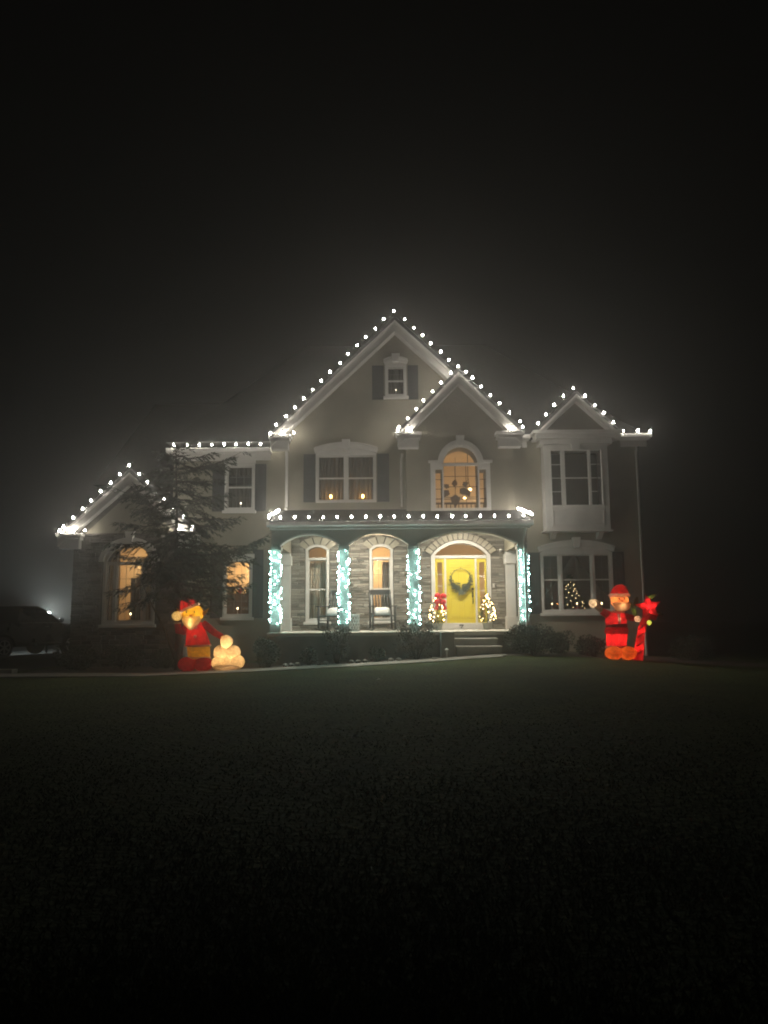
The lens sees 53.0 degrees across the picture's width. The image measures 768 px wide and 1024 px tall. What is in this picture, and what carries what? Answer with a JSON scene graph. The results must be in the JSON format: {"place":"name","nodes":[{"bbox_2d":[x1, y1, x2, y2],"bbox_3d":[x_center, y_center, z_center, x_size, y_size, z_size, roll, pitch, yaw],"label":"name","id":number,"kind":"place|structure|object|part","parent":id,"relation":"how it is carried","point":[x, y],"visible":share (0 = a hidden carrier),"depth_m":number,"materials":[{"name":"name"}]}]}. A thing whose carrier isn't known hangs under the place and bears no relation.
{"place":"outdoors","nodes":[
{"label":"outdoors","id":0,"kind":"place"},
{"bbox_2d":[0,645,67,670],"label":"driveway","id":1,"kind":"structure","parent":0,"point":[21,658],"depth_m":26.20,"materials":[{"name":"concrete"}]},
{"bbox_2d":[0,669,17,673],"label":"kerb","id":2,"kind":"structure","parent":1,"relation":"on","point":[7,671],"depth_m":20.09,"materials":[{"name":"concrete"}]},
{"bbox_2d":[0,606,69,658],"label":"pickup truck","id":3,"kind":"object","parent":1,"relation":"on","point":[34,629],"visible":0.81,"depth_m":27.63,"materials":[{"name":"paint"}]},
{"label":"side window","id":4,"kind":"part","parent":3,"relation":"part of","materials":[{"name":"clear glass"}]},
{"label":"side window","id":5,"kind":"part","parent":3,"relation":"part of","materials":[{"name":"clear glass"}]},
{"bbox_2d":[0,622,767,1023],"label":"lawn","id":6,"kind":"structure","parent":0,"point":[430,688],"depth_m":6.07,"materials":[{"name":"green plant"}]},
{"bbox_2d":[0,655,504,677],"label":"walkway","id":7,"kind":"structure","parent":6,"relation":"on","point":[24,675],"depth_m":19.50,"materials":[{"name":"concrete"}]},
{"bbox_2d":[444,654,505,658],"bbox_3d":[2.393,3.781,20.178,1.620,0.076,0.600,-1,-7,0],"label":"step landing","id":8,"kind":"object","parent":7,"relation":"on","point":[474,656],"visible":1,"depth_m":20.20,"materials":[{"name":"concrete"}]},
{"bbox_2d":[55,316,651,666],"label":"house","id":9,"kind":"structure","parent":6,"relation":"on","point":[566,472],"depth_m":23.89,"materials":[{"name":"paint"}]},
{"bbox_2d":[63,464,129,529],"bbox_3d":[-8.563,-0.440,22.924,1.936,1.994,0.084,-1,-7,0],"label":"string light","id":10,"kind":"object","parent":9,"relation":"attached to","point":[100,495],"visible":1,"depth_m":22.93,"materials":[{"name":"white plastic"}]},
{"bbox_2d":[108,551,120,619],"bbox_3d":[-8.155,2.334,23.242,0.350,2.300,0.039,-1,-7,0],"label":"curtain","id":11,"kind":"object","parent":9,"relation":"hanging from","point":[111,587],"visible":0.22,"depth_m":23.26,"materials":[{"name":"grey fabric"}]},
{"bbox_2d":[98,542,155,627],"bbox_3d":[-7.582,2.153,22.897,1.680,2.540,0.190,0,-7,0],"label":"window","id":12,"kind":"structure","parent":9,"relation":"in","point":[114,623],"depth_m":22.84,"materials":[{"name":"white paint"}]},
{"bbox_2d":[130,578,140,619],"bbox_3d":[-7.461,2.745,23.349,0.470,1.500,0.039,-1,-7,0],"label":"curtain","id":13,"kind":"object","parent":9,"relation":"hanging from","point":[136,611],"visible":0.21,"depth_m":23.36,"materials":[{"name":"grey fabric"}]},
{"bbox_2d":[146,553,151,619],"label":"curtain","id":14,"kind":"object","parent":9,"relation":"hanging from","point":[148,608],"visible":0.12,"depth_m":23.18,"materials":[{"name":"grey fabric"}]},
{"bbox_2d":[173,443,269,448],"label":"string light","id":15,"kind":"object","parent":9,"relation":"attached to","point":[224,445],"visible":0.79,"depth_m":24.23,"materials":[{"name":"white plastic"}]},
{"bbox_2d":[220,559,253,619],"bbox_3d":[-4.579,2.420,24.071,1.030,1.910,0.195,0,-7,0],"label":"window","id":16,"kind":"structure","parent":9,"relation":"in","point":[225,616],"depth_m":24.01,"materials":[{"name":"white paint"}]},
{"bbox_2d":[227,585,248,613],"bbox_3d":[-4.523,3.076,25.370,1.300,1.312,0.500,-1,-7,0],"label":"sideboard","id":17,"kind":"object","parent":9,"relation":"in","point":[232,607],"visible":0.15,"depth_m":25.13,"materials":[{"name":"brown wood"}]},
{"bbox_2d":[222,464,255,513],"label":"window","id":18,"kind":"structure","parent":9,"relation":"in","point":[251,509],"depth_m":24.46,"materials":[{"name":"white paint"}]},
{"bbox_2d":[229,468,251,507],"bbox_3d":[-4.582,-0.758,24.910,1.050,1.600,0.039,-1,-7,0],"label":"curtain","id":19,"kind":"object","parent":9,"relation":"hanging from","point":[243,496],"visible":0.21,"depth_m":24.89,"materials":[{"name":"grey fabric"}]},
{"bbox_2d":[268,551,282,623],"bbox_3d":[-3.014,2.101,21.467,0.363,2.034,0.337,-1,-7,0],"label":"net light","id":20,"kind":"object","parent":9,"relation":"attached to","point":[275,594],"visible":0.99,"depth_m":21.28,"materials":[{"name":"white"}]},
{"bbox_2d":[303,545,330,624],"bbox_3d":[-2.041,2.220,23.590,0.840,2.450,0.195,0,-7,0],"label":"window","id":21,"kind":"structure","parent":9,"relation":"in","point":[308,621],"depth_m":23.60,"materials":[{"name":"white paint"}]},
{"bbox_2d":[309,562,325,617],"bbox_3d":[-2.033,2.546,23.934,0.790,1.950,0.039,-1,-7,0],"label":"curtain","id":22,"kind":"object","parent":9,"relation":"hanging from","point":[317,581],"visible":0.38,"depth_m":23.95,"materials":[{"name":"white fabric"}]},
{"bbox_2d":[314,590,352,630],"bbox_3d":[-1.453,2.860,22.419,0.750,1.188,1.084,-4,-8,24],"label":"rocking chair","id":23,"kind":"object","parent":9,"relation":"on","point":[333,592],"visible":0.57,"depth_m":22.35,"materials":[{"name":"paint"}]},
{"bbox_2d":[326,608,336,614],"bbox_3d":[-1.435,2.902,22.364,0.480,0.310,0.150,-4,-51,24],"label":"cushion","id":24,"kind":"object","parent":23,"relation":"on","point":[331,611],"visible":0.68,"depth_m":22.32,"materials":[{"name":"white fabric"}]},
{"bbox_2d":[275,310,393,427],"bbox_3d":[-1.514,-4.480,24.050,3.727,3.781,0.072,-1,-7,0],"label":"string light","id":25,"kind":"object","parent":9,"relation":"attached to","point":[337,368],"visible":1,"depth_m":24.05,"materials":[{"name":"white plastic"}]},
{"bbox_2d":[337,551,349,623],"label":"net light","id":26,"kind":"object","parent":9,"relation":"on","point":[342,590],"visible":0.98,"depth_m":21.32,"materials":[{"name":"white"}]},
{"bbox_2d":[319,457,372,499],"bbox_3d":[-1.159,-0.984,24.371,2.100,1.650,0.039,-1,-7,0],"label":"curtain","id":27,"kind":"object","parent":9,"relation":"hanging from","point":[334,468],"visible":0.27,"depth_m":24.38,"materials":[{"name":"beige fabric"}]},
{"bbox_2d":[314,439,377,502],"bbox_3d":[-1.186,-1.278,24.008,2.010,1.980,0.265,0,-7,0],"label":"window","id":28,"kind":"structure","parent":9,"relation":"in","point":[346,449],"depth_m":24.06,"materials":[{"name":"white paint"}]},
{"bbox_2d":[350,614,359,630],"bbox_3d":[-0.872,3.163,21.977,0.370,0.478,0.370,-1,-7,0],"label":"side table","id":29,"kind":"object","parent":9,"relation":"on","point":[357,623],"visible":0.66,"depth_m":21.90,"materials":[{"name":"white wicker"}]},
{"bbox_2d":[368,544,393,623],"bbox_3d":[-0.081,2.202,23.590,0.840,2.450,0.195,0,-7,0],"label":"window","id":30,"kind":"structure","parent":9,"relation":"in","point":[386,620],"depth_m":23.64,"materials":[{"name":"white paint"}]},
{"bbox_2d":[367,590,397,630],"bbox_3d":[-0.054,2.848,22.422,0.750,1.188,1.084,1,-8,-10],"label":"rocking chair","id":31,"kind":"object","parent":9,"relation":"on","point":[378,593],"visible":0.95,"depth_m":22.67,"materials":[{"name":"paint"}]},
{"bbox_2d":[374,607,389,614],"bbox_3d":[-0.055,2.891,22.374,0.480,0.310,0.150,1,-50,-10],"label":"cushion","id":32,"kind":"object","parent":31,"relation":"on","point":[381,610],"visible":0.87,"depth_m":22.30,"materials":[{"name":"white fabric"}]},
{"bbox_2d":[382,562,389,617],"bbox_3d":[0.157,2.527,23.934,0.430,1.950,0.039,-1,-7,0],"label":"curtain","id":33,"kind":"object","parent":9,"relation":"hanging from","point":[385,578],"visible":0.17,"depth_m":23.99,"materials":[{"name":"white fabric"}]},
{"bbox_2d":[388,370,402,393],"bbox_3d":[0.389,-4.096,24.784,0.650,1.100,0.039,-1,-7,0],"label":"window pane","id":34,"kind":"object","parent":9,"relation":"hanging from","point":[393,386],"visible":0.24,"depth_m":24.79,"materials":[{"name":"grey glass"}]},
{"bbox_2d":[268,514,523,521],"bbox_3d":[0.337,0.170,21.218,7.062,0.189,0.067,-1,-7,0],"label":"string light","id":35,"kind":"object","parent":9,"relation":"attached to","point":[394,518],"visible":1,"depth_m":21.23,"materials":[{"name":"white plastic"}]},
{"bbox_2d":[383,353,408,399],"bbox_3d":[0.373,-4.287,24.397,0.800,1.460,0.265,0,-7,0],"label":"window frame","id":36,"kind":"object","parent":9,"relation":"in","point":[395,361],"depth_m":24.41,"materials":[{"name":"white paint"}]},
{"bbox_2d":[407,550,420,623],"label":"net light","id":37,"kind":"object","parent":9,"relation":"attached to","point":[414,589],"visible":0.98,"depth_m":21.34,"materials":[{"name":"white"}]},
{"bbox_2d":[398,372,451,428],"bbox_3d":[1.242,-3.366,23.287,1.636,1.816,0.073,-1,-7,0],"label":"string light","id":38,"kind":"object","parent":9,"relation":"attached to","point":[428,399],"visible":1,"depth_m":23.30,"materials":[{"name":"white plastic"}]},
{"bbox_2d":[404,319,448,362],"bbox_3d":[1.338,-5.379,24.160,1.408,1.481,0.078,-1,-7,0],"label":"string light","id":39,"kind":"object","parent":9,"relation":"attached to","point":[426,343],"visible":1,"depth_m":24.15,"materials":[{"name":"white plastic"}]},
{"bbox_2d":[428,595,446,629],"bbox_3d":[1.588,2.951,22.866,0.595,1.087,0.633,-1,-7,0],"label":"topiary tree","id":40,"kind":"object","parent":9,"relation":"on","point":[441,621],"visible":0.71,"depth_m":22.76,"materials":[{"name":"green plant"}]},
{"bbox_2d":[431,593,448,609],"bbox_3d":[1.653,2.626,22.585,0.525,0.506,0.180,-1,-7,0],"label":"ribbon bow","id":41,"kind":"object","parent":40,"relation":"attached to","point":[441,598],"visible":1,"depth_m":22.54,"materials":[{"name":"red fabric"}]},
{"bbox_2d":[444,468,470,505],"bbox_3d":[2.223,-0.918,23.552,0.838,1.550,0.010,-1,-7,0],"label":"chandelier","id":42,"kind":"object","parent":9,"relation":"hanging from","point":[462,490],"visible":1,"depth_m":23.51,"materials":[{"name":"brown metal"}]},
{"bbox_2d":[436,498,483,507],"bbox_3d":[2.299,-0.133,24.367,2.400,0.580,0.060,-1,-7,0],"label":"stair railing","id":43,"kind":"object","parent":9,"relation":"on","point":[450,503],"visible":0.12,"depth_m":24.36,"materials":[{"name":"brown wood"}]},
{"bbox_2d":[428,435,492,510],"bbox_3d":[2.325,-1.157,23.391,1.950,2.360,0.220,0,-7,0],"label":"window","id":44,"kind":"structure","parent":9,"relation":"in","point":[438,464],"depth_m":23.40,"materials":[{"name":"white paint"}]},
{"bbox_2d":[449,567,472,595],"bbox_3d":[2.366,2.131,23.604,0.786,0.882,0.181,-1,-7,0],"label":"wreath","id":45,"kind":"object","parent":9,"relation":"attached to","point":[460,590],"visible":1,"depth_m":23.56,"materials":[{"name":"green plant"}]},
{"bbox_2d":[446,558,475,622],"bbox_3d":[2.361,2.410,23.645,0.880,1.970,0.138,0,-7,0],"label":"front door","id":46,"kind":"structure","parent":9,"relation":"in","point":[462,608],"depth_m":23.65,"materials":[{"name":"yellow paint"}]},
{"bbox_2d":[463,454,471,499],"bbox_3d":[2.700,-1.201,25.060,0.280,1.610,0.095,-1,-7,0],"label":"chandelier","id":47,"kind":"object","parent":9,"relation":"hanging from","point":[464,497],"visible":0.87,"depth_m":25.03,"materials":[{"name":"black"}]},
{"bbox_2d":[477,593,496,629],"bbox_3d":[3.060,2.941,22.859,0.635,1.080,0.606,-1,-7,0],"label":"topiary tree","id":48,"kind":"object","parent":9,"relation":"on","point":[487,626],"visible":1,"depth_m":22.81,"materials":[{"name":"green plant"}]},
{"bbox_2d":[457,365,520,424],"bbox_3d":[3.183,-3.547,23.308,1.879,1.874,0.081,-1,-7,0],"label":"string light","id":49,"kind":"object","parent":9,"relation":"attached to","point":[487,396],"visible":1,"depth_m":23.32,"materials":[{"name":"white plastic"}]},
{"bbox_2d":[519,548,523,618],"bbox_3d":[3.799,1.990,21.326,0.115,1.981,0.033,-1,-7,0],"label":"light strand","id":50,"kind":"object","parent":9,"relation":"attached to","point":[520,582],"visible":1,"depth_m":21.32,"materials":[{"name":"white"}]},
{"bbox_2d":[518,508,532,517],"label":"string light","id":51,"kind":"object","parent":9,"relation":"attached to","point":[526,512],"visible":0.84,"depth_m":22.12,"materials":[{"name":"white plastic"}]},
{"bbox_2d":[537,387,573,426],"bbox_3d":[5.314,-3.261,23.866,1.200,1.257,0.067,-1,-7,0],"label":"string light","id":52,"kind":"object","parent":9,"relation":"attached to","point":[553,409],"visible":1,"depth_m":23.86,"materials":[{"name":"white plastic"}]},
{"bbox_2d":[543,556,570,592],"bbox_3d":[5.441,1.996,24.289,1.046,1.297,0.020,-1,-7,0],"label":"curtain","id":53,"kind":"object","parent":9,"relation":"hanging from","point":[547,560],"visible":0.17,"depth_m":24.31,"materials":[{"name":"grey fabric"}]},
{"bbox_2d":[553,574,588,608],"bbox_3d":[6.029,2.697,24.950,1.410,1.373,1.450,-1,-7,0],"label":"christmas tree","id":54,"kind":"object","parent":9,"relation":"on","point":[569,588],"visible":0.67,"depth_m":24.90,"materials":[{"name":"green plant"}]},
{"bbox_2d":[537,537,614,615],"bbox_3d":[5.993,1.995,23.878,2.400,2.420,0.265,0,-7,0],"label":"window","id":55,"kind":"structure","parent":9,"relation":"in","point":[575,547],"depth_m":23.94,"materials":[{"name":"white paint"}]},
{"bbox_2d":[540,443,613,539],"bbox_3d":[5.965,-0.648,23.985,2.100,2.960,0.578,0,-7,0],"label":"bay window","id":56,"kind":"structure","parent":9,"relation":"in","point":[574,477],"depth_m":23.89,"materials":[{"name":"white paint"}]},
{"bbox_2d":[576,556,608,593],"bbox_3d":[6.544,1.987,24.289,1.047,1.297,0.020,-1,-7,0],"label":"curtain","id":57,"kind":"object","parent":9,"relation":"hanging from","point":[600,573],"visible":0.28,"depth_m":24.30,"materials":[{"name":"grey fabric"}]},
{"bbox_2d":[584,395,613,424],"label":"string light","id":58,"kind":"object","parent":9,"relation":"attached to","point":[597,411],"visible":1,"depth_m":23.86,"materials":[{"name":"white plastic"}]},
{"bbox_2d":[26,651,767,672],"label":"mulch bed","id":59,"kind":"object","parent":6,"relation":"on","point":[62,669],"visible":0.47,"depth_m":21.01,"materials":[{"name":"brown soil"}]},
{"bbox_2d":[51,642,97,669],"bbox_3d":[-8.654,4.044,21.554,1.204,0.815,1.096,-1,-7,0],"label":"shrub","id":60,"kind":"object","parent":59,"relation":"on","point":[83,657],"visible":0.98,"depth_m":21.45,"materials":[{"name":"green plant"}]},
{"bbox_2d":[147,648,182,668],"bbox_3d":[-6.176,4.175,21.899,1.070,0.628,0.736,-1,-7,0],"label":"shrub","id":61,"kind":"object","parent":59,"relation":"on","point":[167,659],"visible":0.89,"depth_m":21.77,"materials":[{"name":"green plant"}]},
{"bbox_2d":[103,438,272,669],"bbox_3d":[-5.542,1.174,21.520,4.999,6.574,3.255,-1,-7,0],"label":"conifer tree","id":62,"kind":"object","parent":59,"relation":"on","point":[183,563],"visible":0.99,"depth_m":21.39,"materials":[{"name":"green plant"}]},
{"bbox_2d":[172,596,222,670],"bbox_3d":[-4.809,3.215,20.453,1.576,1.992,0.753,-1,-7,0],"label":"inflatable elf","id":63,"kind":"object","parent":59,"relation":"on","point":[193,629],"visible":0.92,"depth_m":20.27,"materials":[{"name":"red fabric"}]},
{"bbox_2d":[211,635,244,669],"bbox_3d":[-4.125,3.709,20.245,0.800,0.928,0.727,-7,-10,42],"label":"snowball pile","id":64,"kind":"object","parent":59,"relation":"on","point":[230,658],"visible":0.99,"depth_m":20.15,"materials":[{"name":"white fabric"}]},
{"bbox_2d":[252,636,281,667],"bbox_3d":[-3.125,3.756,20.607,0.832,0.863,0.834,-1,-7,0],"label":"shrub","id":65,"kind":"object","parent":59,"relation":"on","point":[270,653],"visible":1,"depth_m":20.52,"materials":[{"name":"green plant"}]},
{"bbox_2d":[299,646,317,664],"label":"shrub","id":66,"kind":"object","parent":59,"relation":"on","point":[311,656],"visible":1,"depth_m":20.67,"materials":[{"name":"green plant"}]},
{"bbox_2d":[322,623,351,663],"bbox_3d":[-1.269,3.551,20.784,0.812,1.128,0.694,-1,-7,0],"label":"shrub","id":67,"kind":"object","parent":59,"relation":"on","point":[335,648],"visible":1,"depth_m":20.68,"materials":[{"name":"green plant"}]},
{"bbox_2d":[282,658,401,666],"bbox_3d":[-1.120,3.992,20.434,3.170,0.225,0.121,-1,-7,0],"label":"bed edging","id":68,"kind":"object","parent":59,"relation":"on","point":[327,662],"visible":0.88,"depth_m":20.41,"materials":[{"name":"stone"}]},
{"bbox_2d":[368,646,387,661],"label":"shrub","id":69,"kind":"object","parent":59,"relation":"on","point":[376,653],"visible":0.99,"depth_m":20.52,"materials":[{"name":"green plant"}]},
{"bbox_2d":[392,617,439,659],"bbox_3d":[0.863,3.417,20.742,1.292,1.175,0.792,-1,-7,0],"label":"shrub","id":70,"kind":"object","parent":59,"relation":"on","point":[416,643],"visible":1,"depth_m":20.64,"materials":[{"name":"green plant"}]},
{"bbox_2d":[503,623,560,654],"bbox_3d":[3.946,3.393,20.496,1.553,0.894,1.081,-1,-7,0],"label":"shrub","id":71,"kind":"object","parent":59,"relation":"on","point":[532,634],"visible":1,"depth_m":20.41,"materials":[{"name":"green plant"}]},
{"bbox_2d":[548,630,575,653],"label":"shrub","id":72,"kind":"object","parent":59,"relation":"on","point":[562,639],"visible":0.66,"depth_m":21.27,"materials":[{"name":"green plant"}]},
{"bbox_2d":[573,634,606,656],"bbox_3d":[5.569,3.595,20.687,0.940,0.656,0.944,-5,-9,31],"label":"shrub","id":73,"kind":"object","parent":59,"relation":"on","point":[596,645],"visible":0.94,"depth_m":20.59,"materials":[{"name":"green plant"}]},
{"bbox_2d":[589,584,640,659],"bbox_3d":[6.033,2.863,20.101,1.288,1.963,0.689,-1,-7,0],"label":"inflatable santa","id":74,"kind":"object","parent":59,"relation":"on","point":[616,633],"visible":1,"depth_m":20.00,"materials":[{"name":"red fabric"}]},
{"bbox_2d":[633,613,656,660],"bbox_3d":[6.824,3.273,20.163,0.719,1.252,0.278,1,-8,-14],"label":"candy cane","id":75,"kind":"object","parent":59,"relation":"on","point":[639,642],"visible":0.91,"depth_m":20.06,"materials":[{"name":"red fabric"}]},
{"bbox_2d":[631,594,662,624],"bbox_3d":[6.879,2.546,20.084,0.840,0.816,0.245,-1,-7,0],"label":"star sign","id":76,"kind":"object","parent":75,"relation":"attached to","point":[647,606],"visible":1,"depth_m":20.03,"materials":[{"name":"red plastic"}]},
{"bbox_2d":[668,634,716,659],"bbox_3d":[8.915,3.929,22.280,1.473,0.790,1.103,-1,-7,0],"label":"shrub","id":77,"kind":"object","parent":59,"relation":"on","point":[698,646],"visible":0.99,"depth_m":22.16,"materials":[{"name":"green plant"}]},
{"bbox_2d":[0,0,767,623],"label":"sky","id":78,"kind":"structure","parent":0,"point":[197,196],"materials":[{"name":"black"}]}
]}

